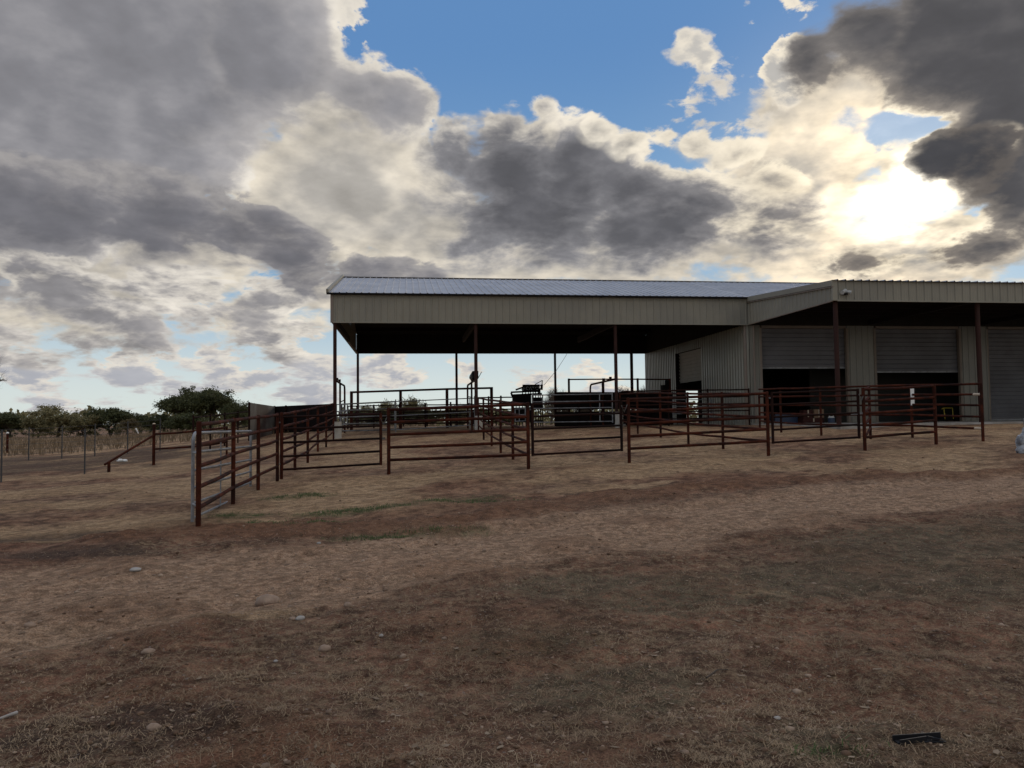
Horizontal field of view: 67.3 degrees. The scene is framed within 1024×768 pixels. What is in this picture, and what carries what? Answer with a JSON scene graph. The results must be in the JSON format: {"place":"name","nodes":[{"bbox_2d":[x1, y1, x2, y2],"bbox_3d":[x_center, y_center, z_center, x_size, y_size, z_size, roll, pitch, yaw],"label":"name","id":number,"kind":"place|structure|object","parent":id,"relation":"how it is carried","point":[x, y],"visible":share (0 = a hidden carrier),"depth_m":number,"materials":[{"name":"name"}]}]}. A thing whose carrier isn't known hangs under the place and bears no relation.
{"place":"outdoors","nodes":[
{"label":"outdoors","id":0,"kind":"place"},
{"bbox_2d":[116,459,127,461],"bbox_3d":[-14.126,2.769,27.857,0.375,0.131,0.142,0,-3,-8],"label":"paper scrap","id":1,"kind":"object","parent":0,"point":[122,460],"visible":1,"depth_m":27.82,"materials":[{"name":"white paper"}]},
{"bbox_2d":[0,422,433,455],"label":"field grass","id":2,"kind":"structure","parent":0,"point":[99,439],"depth_m":49.09,"materials":[{"name":"plant"}]},
{"bbox_2d":[0,422,1023,767],"bbox_3d":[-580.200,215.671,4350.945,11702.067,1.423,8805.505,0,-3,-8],"label":"ground","id":3,"kind":"structure","parent":0,"point":[816,472],"depth_m":6.76,"materials":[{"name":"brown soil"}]},
{"bbox_2d":[0,430,2,482],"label":"steel post","id":4,"kind":"object","parent":3,"relation":"on","point":[1,456],"visible":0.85,"depth_m":21.08,"materials":[{"name":"metal"}]},
{"bbox_2d":[0,361,7,388],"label":"bare tree","id":5,"kind":"object","parent":3,"relation":"on","point":[2,379],"visible":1,"depth_m":53.25,"materials":[{"name":"green plant"}]},
{"bbox_2d":[6,432,8,452],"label":"wooden post","id":6,"kind":"object","parent":3,"relation":"on","point":[7,441],"visible":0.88,"depth_m":44.24,"materials":[{"name":"white paint"}]},
{"bbox_2d":[0,711,17,719],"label":"stick","id":7,"kind":"object","parent":3,"relation":"on","point":[12,714],"visible":1,"depth_m":4.09,"materials":[{"name":"grey wood"}]},
{"bbox_2d":[0,412,30,437],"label":"oak tree","id":8,"kind":"object","parent":3,"relation":"on","point":[9,420],"visible":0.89,"depth_m":104.59,"materials":[{"name":"green plant"}]},
{"bbox_2d":[24,622,35,627],"bbox_3d":[-3.716,1.859,5.928,0.096,0.049,0.065,0,-3,-8],"label":"stone","id":9,"kind":"object","parent":3,"relation":"on","point":[30,624],"visible":1,"depth_m":5.91,"materials":[{"name":"beige stone"}]},
{"bbox_2d":[19,416,54,437],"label":"olive green tree","id":10,"kind":"object","parent":3,"relation":"on","point":[32,426],"visible":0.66,"depth_m":103.63,"materials":[{"name":"green plant"}]},
{"bbox_2d":[19,403,103,436],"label":"olive green tree","id":11,"kind":"object","parent":3,"relation":"on","point":[54,414],"visible":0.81,"depth_m":101.81,"materials":[{"name":"green plant"}]},
{"bbox_2d":[0,418,160,459],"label":"wire fence","id":12,"kind":"object","parent":3,"relation":"on","point":[94,440],"visible":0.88,"depth_m":33.65,"materials":[{"name":"metal"}]},
{"bbox_2d":[63,414,101,436],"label":"olive green tree","id":13,"kind":"object","parent":3,"relation":"on","point":[82,423],"visible":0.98,"depth_m":101.46,"materials":[{"name":"green plant"}]},
{"bbox_2d":[84,429,85,473],"bbox_3d":[-12.888,2.134,23.190,0.034,1.564,0.066,0,-3,-8],"label":"steel post","id":14,"kind":"object","parent":3,"relation":"on","point":[84,449],"visible":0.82,"depth_m":23.21,"materials":[{"name":"grey metal"}]},
{"bbox_2d":[76,406,141,435],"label":"oak tree","id":15,"kind":"object","parent":3,"relation":"on","point":[112,416],"visible":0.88,"depth_m":104.75,"materials":[{"name":"green plant"}]},
{"bbox_2d":[111,418,144,435],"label":"scrub tree","id":16,"kind":"object","parent":3,"relation":"on","point":[133,424],"visible":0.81,"depth_m":99.80,"materials":[{"name":"green plant"}]},
{"bbox_2d":[104,423,155,471],"bbox_3d":[-12.028,2.136,24.360,0.193,1.786,2.221,-1,-3,13],"label":"brace post","id":17,"kind":"object","parent":3,"relation":"on","point":[152,436],"visible":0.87,"depth_m":25.05,"materials":[{"name":"brown metal"}]},
{"bbox_2d":[129,567,140,571],"bbox_3d":[-3.855,1.900,7.874,0.119,0.045,0.097,0,-3,-8],"label":"stone","id":18,"kind":"object","parent":3,"relation":"on","point":[135,569],"visible":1,"depth_m":7.85,"materials":[{"name":"grey stone"}]},
{"bbox_2d":[133,414,153,433],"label":"oak tree","id":19,"kind":"object","parent":3,"relation":"on","point":[142,417],"visible":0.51,"depth_m":138.97,"materials":[{"name":"green plant"}]},
{"bbox_2d":[141,648,155,653],"bbox_3d":[-2.436,1.793,5.149,0.090,0.045,0.061,0,-3,-8],"label":"stone","id":20,"kind":"object","parent":3,"relation":"on","point":[148,650],"visible":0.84,"depth_m":5.13,"materials":[{"name":"beige stone"}]},
{"bbox_2d":[146,723,161,731],"bbox_3d":[-1.794,1.719,3.849,0.072,0.044,0.057,0,-3,-8],"label":"stone","id":21,"kind":"object","parent":3,"relation":"on","point":[152,726],"visible":0.84,"depth_m":3.83,"materials":[{"name":"beige stone"}]},
{"bbox_2d":[144,413,174,432],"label":"oak tree","id":22,"kind":"object","parent":3,"relation":"on","point":[157,417],"visible":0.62,"depth_m":114.75,"materials":[{"name":"green plant"}]},
{"bbox_2d":[156,412,211,432],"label":"oak tree","id":23,"kind":"object","parent":3,"relation":"on","point":[181,421],"visible":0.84,"depth_m":102.19,"materials":[{"name":"green plant"}]},
{"bbox_2d":[154,426,227,454],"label":"pipe fence","id":24,"kind":"object","parent":3,"relation":"on","point":[193,431],"visible":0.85,"depth_m":25.28,"materials":[{"name":"brown metal"}]},
{"bbox_2d":[152,384,244,431],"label":"oak tree","id":25,"kind":"object","parent":3,"relation":"on","point":[207,402],"visible":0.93,"depth_m":114.96,"materials":[{"name":"green plant"}]},
{"bbox_2d":[192,411,248,448],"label":"pipe fence","id":26,"kind":"object","parent":3,"relation":"on","point":[224,414],"visible":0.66,"depth_m":33.24,"materials":[{"name":"metal"}]},
{"bbox_2d":[216,400,248,427],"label":"oak tree","id":27,"kind":"object","parent":3,"relation":"on","point":[234,406],"visible":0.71,"depth_m":111.35,"materials":[{"name":"green plant"}]},
{"bbox_2d":[195,413,278,526],"bbox_3d":[-4.781,1.411,13.732,0.193,1.875,6.546,0,-3,-8],"label":"pipe fence","id":28,"kind":"object","parent":3,"relation":"on","point":[200,444],"visible":0.89,"depth_m":13.11,"materials":[{"name":"brown metal"}]},
{"bbox_2d":[191,430,251,521],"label":"galvanised gate","id":29,"kind":"structure","parent":28,"relation":"attached to","point":[193,470],"depth_m":12.48,"materials":[{"name":"metal"}]},
{"bbox_2d":[279,413,386,470],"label":"pipe gate","id":30,"kind":"structure","parent":28,"relation":"attached to","point":[380,438],"depth_m":17.17,"materials":[{"name":"metal"}]},
{"bbox_2d":[255,594,279,606],"bbox_3d":[-2.112,1.875,6.648,0.207,0.122,0.169,0,-3,-8],"label":"stone","id":31,"kind":"object","parent":3,"relation":"on","point":[266,599],"visible":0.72,"depth_m":6.60,"materials":[{"name":"beige stone"}]},
{"bbox_2d":[248,402,332,440],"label":"sheeted pen","id":32,"kind":"object","parent":3,"relation":"on","point":[254,409],"visible":0.58,"depth_m":41.47,"materials":[{"name":"metal"}]},
{"bbox_2d":[295,615,304,619],"bbox_3d":[-1.651,1.828,6.000,0.072,0.041,0.055,0,-3,-8],"label":"stone","id":33,"kind":"object","parent":3,"relation":"on","point":[300,617],"visible":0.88,"depth_m":5.98,"materials":[{"name":"grey stone"}]},
{"bbox_2d":[280,403,333,478],"bbox_3d":[-6.193,1.580,24.516,0.232,2.344,14.501,0,-3,-9],"label":"pipe fence","id":34,"kind":"object","parent":3,"relation":"on","point":[295,434],"visible":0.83,"depth_m":21.04,"materials":[{"name":"brown metal"}]},
{"bbox_2d":[318,644,330,651],"bbox_3d":[-1.266,1.788,5.198,0.087,0.051,0.066,0,-3,-8],"label":"stone","id":35,"kind":"object","parent":3,"relation":"on","point":[323,647],"visible":1,"depth_m":5.18,"materials":[{"name":"beige stone"}]},
{"bbox_2d":[337,378,345,432],"bbox_3d":[-7.703,1.153,34.481,0.100,2.694,4.923,0,-3,-8],"label":"overhead gate frame","id":36,"kind":"object","parent":3,"relation":"on","point":[344,400],"visible":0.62,"depth_m":35.49,"materials":[{"name":"black metal"}]},
{"bbox_2d":[337,404,347,424],"bbox_3d":[-7.328,1.320,33.127,0.496,0.931,0.046,0,-3,-8],"label":"corral panel","id":37,"kind":"object","parent":3,"relation":"on","point":[340,411],"visible":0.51,"depth_m":33.12,"materials":[{"name":"metal"}]},
{"bbox_2d":[344,602,351,606],"bbox_3d":[-1.356,1.827,6.350,0.067,0.056,0.050,0,-3,-8],"label":"stone","id":38,"kind":"object","parent":3,"relation":"on","point":[347,604],"visible":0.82,"depth_m":6.33,"materials":[{"name":"beige stone"}]},
{"bbox_2d":[0,401,697,431],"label":"woodland","id":39,"kind":"object","parent":3,"relation":"on","point":[546,419],"visible":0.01,"depth_m":238.69,"materials":[{"name":"green plant"}]},
{"bbox_2d":[346,407,367,422],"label":"shrub","id":40,"kind":"object","parent":3,"relation":"on","point":[354,418],"visible":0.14,"depth_m":59.97,"materials":[{"name":"green plant"}]},
{"bbox_2d":[360,404,372,422],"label":"thin tree","id":41,"kind":"object","parent":3,"relation":"on","point":[368,407],"visible":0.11,"depth_m":95.53,"materials":[{"name":"green plant"}]},
{"bbox_2d":[341,401,395,431],"bbox_3d":[-6.501,1.458,34.847,2.469,1.368,0.078,0,-3,-8],"label":"corral panel","id":42,"kind":"object","parent":3,"relation":"on","point":[394,415],"visible":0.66,"depth_m":34.83,"materials":[{"name":"metal"}]},
{"bbox_2d":[363,410,386,422],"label":"shrub","id":43,"kind":"object","parent":3,"relation":"on","point":[372,418],"visible":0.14,"depth_m":61.71,"materials":[{"name":"green plant"}]},
{"bbox_2d":[376,398,398,425],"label":"thin tree","id":44,"kind":"object","parent":3,"relation":"on","point":[386,406],"visible":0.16,"depth_m":91.81,"materials":[{"name":"green plant"}]},
{"bbox_2d":[390,413,415,425],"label":"shrub","id":45,"kind":"object","parent":3,"relation":"on","point":[404,418],"visible":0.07,"depth_m":60.72,"materials":[{"name":"green plant"}]},
{"bbox_2d":[347,402,473,428],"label":"pipe fence","id":46,"kind":"object","parent":3,"relation":"on","point":[425,412],"visible":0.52,"depth_m":44.24,"materials":[{"name":"brown metal"}]},
{"bbox_2d":[398,396,427,426],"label":"thin tree","id":47,"kind":"object","parent":3,"relation":"on","point":[411,402],"visible":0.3,"depth_m":87.54,"materials":[{"name":"green plant"}]},
{"bbox_2d":[350,387,492,429],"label":"overhead pipe rail","id":48,"kind":"object","parent":3,"relation":"on","point":[400,403],"visible":0.84,"depth_m":40.73,"materials":[{"name":"black metal"}]},
{"bbox_2d":[355,410,496,426],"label":"pipe fence","id":49,"kind":"object","parent":3,"relation":"on","point":[495,413],"visible":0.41,"depth_m":50.76,"materials":[{"name":"brown metal"}]},
{"bbox_2d":[412,409,441,425],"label":"shrub","id":50,"kind":"object","parent":3,"relation":"on","point":[428,416],"visible":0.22,"depth_m":62.81,"materials":[{"name":"green plant"}]},
{"bbox_2d":[395,398,474,431],"bbox_3d":[-3.586,1.536,36.041,3.738,1.922,0.055,0,-3,-8],"label":"corral panel","id":51,"kind":"object","parent":3,"relation":"on","point":[439,413],"visible":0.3,"depth_m":36.06,"materials":[{"name":"metal"}]},
{"bbox_2d":[438,409,463,425],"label":"shrub","id":52,"kind":"object","parent":3,"relation":"on","point":[452,417],"visible":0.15,"depth_m":59.83,"materials":[{"name":"green plant"}]},
{"bbox_2d":[387,402,529,473],"bbox_3d":[-1.215,1.351,17.404,3.243,1.850,0.079,-1,-3,1],"label":"pipe fence","id":53,"kind":"object","parent":3,"relation":"on","point":[526,429],"visible":0.96,"depth_m":17.39,"materials":[{"name":"brown metal"}]},
{"bbox_2d":[529,400,627,455],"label":"pipe gate","id":54,"kind":"structure","parent":53,"relation":"attached to","point":[621,424],"depth_m":17.59,"materials":[{"name":"metal"}]},
{"bbox_2d":[449,403,470,425],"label":"thin tree","id":55,"kind":"object","parent":3,"relation":"on","point":[462,414],"visible":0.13,"depth_m":99.39,"materials":[{"name":"green plant"}]},
{"bbox_2d":[467,379,473,429],"bbox_3d":[-1.850,1.035,35.268,0.100,2.514,4.923,0,-3,-8],"label":"overhead gate frame","id":56,"kind":"object","parent":3,"relation":"on","point":[471,403],"visible":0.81,"depth_m":35.23,"materials":[{"name":"black metal"}]},
{"bbox_2d":[469,371,481,380],"bbox_3d":[-1.615,-0.333,33.919,0.422,0.457,1.724,0,-3,-8],"label":"winch","id":57,"kind":"object","parent":56,"relation":"on","point":[471,376],"visible":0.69,"depth_m":33.26,"materials":[{"name":"metal"}]},
{"bbox_2d":[479,396,512,426],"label":"pipe fence","id":58,"kind":"object","parent":3,"relation":"on","point":[500,397],"visible":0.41,"depth_m":41.02,"materials":[{"name":"metal"}]},
{"bbox_2d":[477,397,526,459],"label":"pipe fence","id":59,"kind":"object","parent":3,"relation":"on","point":[511,424],"visible":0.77,"depth_m":21.96,"materials":[{"name":"metal"}]},
{"bbox_2d":[497,410,510,424],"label":"shrub","id":60,"kind":"object","parent":3,"relation":"on","point":[505,414],"visible":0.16,"depth_m":63.70,"materials":[{"name":"green plant"}]},
{"bbox_2d":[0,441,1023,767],"bbox_3d":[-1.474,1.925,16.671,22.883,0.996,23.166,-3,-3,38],"label":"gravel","id":61,"kind":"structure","parent":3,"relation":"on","point":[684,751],"depth_m":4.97,"materials":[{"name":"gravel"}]},
{"bbox_2d":[0,435,1023,767],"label":"dirt clods","id":62,"kind":"object","parent":3,"relation":"on","point":[496,733],"visible":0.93,"depth_m":3.94,"materials":[{"name":"brown soil"}]},
{"bbox_2d":[515,408,525,421],"bbox_3d":[0.384,1.438,35.768,0.527,0.632,0.051,0,-3,-8],"label":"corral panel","id":63,"kind":"object","parent":3,"relation":"on","point":[520,414],"visible":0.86,"depth_m":35.76,"materials":[{"name":"metal"}]},
{"bbox_2d":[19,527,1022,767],"bbox_3d":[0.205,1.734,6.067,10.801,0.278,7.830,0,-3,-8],"label":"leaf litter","id":64,"kind":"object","parent":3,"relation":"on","point":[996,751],"visible":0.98,"depth_m":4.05,"materials":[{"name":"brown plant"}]},
{"bbox_2d":[510,380,542,425],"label":"squeeze chute","id":65,"kind":"object","parent":3,"relation":"on","point":[525,397],"visible":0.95,"depth_m":40.23,"materials":[{"name":"black metal"}]},
{"bbox_2d":[210,492,889,759],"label":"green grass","id":66,"kind":"structure","parent":3,"relation":"on","point":[436,498],"depth_m":11.41,"materials":[{"name":"green plant"}]},
{"bbox_2d":[543,387,560,424],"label":"bare tree","id":67,"kind":"object","parent":3,"relation":"on","point":[550,412],"visible":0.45,"depth_m":79.58,"materials":[{"name":"green plant"}]},
{"bbox_2d":[326,275,809,438],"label":"open barn","id":68,"kind":"structure","parent":3,"relation":"on","point":[411,315],"depth_m":34.47,"materials":[{"name":"metal"}]},
{"bbox_2d":[532,393,612,422],"bbox_3d":[2.777,1.099,35.195,3.790,1.391,0.060,0,-3,-8],"label":"corral panel","id":69,"kind":"object","parent":3,"relation":"on","point":[599,407],"visible":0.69,"depth_m":35.19,"materials":[{"name":"metal"}]},
{"bbox_2d":[572,409,594,411],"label":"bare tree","id":70,"kind":"object","parent":3,"relation":"on","point":[588,410],"visible":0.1,"depth_m":89.39,"materials":[{"name":"green plant"}]},
{"bbox_2d":[589,377,613,425],"bbox_3d":[4.248,0.970,36.086,0.100,2.444,4.923,0,-3,-8],"label":"overhead gate frame","id":71,"kind":"object","parent":3,"relation":"on","point":[604,380],"visible":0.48,"depth_m":36.03,"materials":[{"name":"black metal"}]},
{"bbox_2d":[554,392,673,425],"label":"fence","id":72,"kind":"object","parent":3,"relation":"on","point":[585,398],"visible":0.38,"depth_m":39.56,"materials":[{"name":"brown metal"}]},
{"bbox_2d":[568,378,670,411],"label":"overhead pipe rail","id":73,"kind":"object","parent":3,"relation":"on","point":[636,379],"visible":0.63,"depth_m":41.88,"materials":[{"name":"black metal"}]},
{"bbox_2d":[618,383,628,410],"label":"bare tree","id":74,"kind":"object","parent":3,"relation":"on","point":[619,387],"visible":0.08,"depth_m":85.10,"materials":[{"name":"green plant"}]},
{"bbox_2d":[661,380,668,391],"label":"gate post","id":75,"kind":"object","parent":3,"relation":"on","point":[665,386],"visible":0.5,"depth_m":42.36,"materials":[{"name":"black metal"}]},
{"bbox_2d":[621,388,749,425],"bbox_3d":[7.628,1.153,33.618,5.844,1.904,0.072,0,-3,-8],"label":"pipe fence","id":76,"kind":"object","parent":3,"relation":"on","point":[707,410],"visible":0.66,"depth_m":33.64,"materials":[{"name":"brown metal"}]},
{"bbox_2d":[619,392,762,448],"bbox_3d":[5.050,1.136,25.813,0.760,2.207,14.982,0,-3,-6],"label":"pipe fence","id":77,"kind":"object","parent":3,"relation":"on","point":[722,415],"visible":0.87,"depth_m":22.01,"materials":[{"name":"brown metal"}]},
{"bbox_2d":[672,399,712,417],"bbox_3d":[8.215,1.185,35.008,1.896,0.993,0.051,0,-3,-8],"label":"corral panel","id":78,"kind":"object","parent":3,"relation":"on","point":[691,406],"visible":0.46,"depth_m":35.00,"materials":[{"name":"metal"}]},
{"bbox_2d":[626,391,769,462],"bbox_3d":[4.415,1.127,18.126,3.525,1.888,0.080,0,-3,-9],"label":"pipe fence","id":79,"kind":"object","parent":3,"relation":"on","point":[766,429],"visible":0.93,"depth_m":18.11,"materials":[{"name":"brown metal"}]},
{"bbox_2d":[706,669,727,678],"bbox_3d":[1.200,1.690,4.512,0.226,0.023,0.019,2,-4,-43],"label":"twig","id":80,"kind":"object","parent":3,"relation":"on","point":[709,675],"visible":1,"depth_m":4.49,"materials":[{"name":"brown wood"}]},
{"bbox_2d":[645,279,1023,428],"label":"metal workshop","id":81,"kind":"structure","parent":3,"relation":"on","point":[865,332],"depth_m":35.60,"materials":[{"name":"corrugated sheet metal"},{"name":"red steel"}]},
{"bbox_2d":[679,348,701,383],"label":"roll up door","id":82,"kind":"structure","parent":81,"relation":"in","point":[690,361],"depth_m":41.88,"materials":[{"name":"grey metal"}]},
{"bbox_2d":[705,377,713,423],"bbox_3d":[10.015,0.818,38.776,0.073,2.345,1.086,0,-3,-8],"label":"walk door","id":83,"kind":"structure","parent":81,"relation":"in","point":[710,377],"depth_m":38.71,"materials":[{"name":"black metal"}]},
{"bbox_2d":[769,414,797,422],"bbox_3d":[12.704,1.593,35.992,1.160,0.470,0.640,0,-3,-8],"label":"storage tub","id":84,"kind":"object","parent":81,"relation":"on","point":[791,419],"visible":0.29,"depth_m":35.71,"materials":[{"name":"blue plastic"}]},
{"bbox_2d":[761,329,844,368],"bbox_3d":[13.198,-1.613,34.974,4.080,1.839,0.080,0,-3,-8],"label":"roll up door","id":85,"kind":"structure","parent":81,"relation":"in","point":[781,348],"depth_m":34.93,"materials":[{"name":"metal"}]},
{"bbox_2d":[840,289,851,294],"bbox_3d":[11.952,-3.302,27.522,0.437,0.235,0.212,0,-3,-8],"label":"security light","id":86,"kind":"object","parent":81,"relation":"attached to","point":[845,292],"visible":1,"depth_m":27.49,"materials":[{"name":"white metal"}]},
{"bbox_2d":[876,329,957,372],"bbox_3d":[18.724,-1.542,35.708,4.179,2.035,0.080,0,-3,-8],"label":"roll up door","id":87,"kind":"structure","parent":81,"relation":"in","point":[897,350],"depth_m":35.69,"materials":[{"name":"metal"}]},
{"bbox_2d":[988,330,1023,420],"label":"roll up door","id":88,"kind":"structure","parent":81,"relation":"in","point":[1006,347],"depth_m":36.24,"materials":[{"name":"metal"}]},
{"bbox_2d":[865,385,871,438],"bbox_3d":[9.175,0.840,19.860,0.072,1.742,3.384,-2,-3,27],"label":"fence post","id":89,"kind":"object","parent":3,"relation":"on","point":[869,430],"visible":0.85,"depth_m":21.28,"materials":[{"name":"brown metal"}]},
{"bbox_2d":[758,383,984,440],"bbox_3d":[10.067,0.931,23.570,0.960,1.972,8.947,0,-3,-20],"label":"pipe fence","id":90,"kind":"object","parent":3,"relation":"on","point":[911,415],"visible":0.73,"depth_m":22.00,"materials":[{"name":"brown metal"}]},
{"bbox_2d":[910,389,914,404],"bbox_3d":[11.245,0.357,21.598,0.110,0.480,0.010,0,-3,-8],"label":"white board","id":91,"kind":"object","parent":90,"relation":"attached to","point":[911,393],"visible":0.71,"depth_m":21.59,"materials":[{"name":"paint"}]},
{"bbox_2d":[861,384,937,450],"bbox_3d":[9.465,0.918,18.739,2.342,1.851,0.080,0,-3,-20],"label":"pipe fence","id":92,"kind":"object","parent":3,"relation":"on","point":[865,413],"visible":0.94,"depth_m":18.70,"materials":[{"name":"brown metal"}]},
{"bbox_2d":[769,389,862,443],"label":"pipe gate","id":93,"kind":"structure","parent":92,"relation":"attached to","point":[858,412],"depth_m":18.36,"materials":[{"name":"metal"}]},
{"bbox_2d":[892,732,945,744],"bbox_3d":[1.882,1.639,3.551,0.238,0.037,0.067,0,-3,-8],"label":"plastic strip","id":94,"kind":"object","parent":3,"relation":"on","point":[933,737],"visible":0.98,"depth_m":3.55,"materials":[{"name":"black plastic"}]},
{"bbox_2d":[1015,418,1023,452],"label":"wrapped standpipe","id":95,"kind":"object","parent":3,"relation":"on","point":[1019,441],"visible":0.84,"depth_m":16.29,"materials":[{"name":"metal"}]},
{"bbox_2d":[0,0,1023,421],"label":"sky","id":96,"kind":"structure","parent":0,"point":[185,185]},
{"bbox_2d":[799,410,812,417],"bbox_3d":[13.555,1.381,35.453,0.462,0.379,0.412,0,-3,-8],"label":"red carton","id":97,"kind":"object","parent":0,"point":[805,411],"visible":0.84,"depth_m":35.27,"materials":[{"name":"red cardboard"}]},
{"bbox_2d":[798,418,823,422],"bbox_3d":[13.790,1.676,35.470,1.034,0.226,0.512,0,-3,-8],"label":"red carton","id":98,"kind":"object","parent":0,"point":[808,420],"visible":0.91,"depth_m":35.23,"materials":[{"name":"red cardboard"}]},
{"bbox_2d":[810,409,823,417],"bbox_3d":[14.085,1.372,35.525,0.490,0.404,0.412,0,-3,-8],"label":"cardboard box","id":99,"kind":"object","parent":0,"point":[815,411],"visible":0.62,"depth_m":35.33,"materials":[{"name":"brown cardboard"}]},
{"bbox_2d":[828,416,834,422],"bbox_3d":[14.544,1.569,35.027,0.302,0.384,0.310,0,-3,-8],"label":"water jug","id":100,"kind":"object","parent":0,"point":[831,419],"visible":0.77,"depth_m":34.91,"materials":[{"name":"blue plastic"}]},
{"bbox_2d":[940,407,957,420],"bbox_3d":[20.522,1.423,36.105,0.699,0.639,0.440,0,-3,-8],"label":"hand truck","id":101,"kind":"object","parent":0,"point":[943,418],"visible":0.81,"depth_m":36.15,"materials":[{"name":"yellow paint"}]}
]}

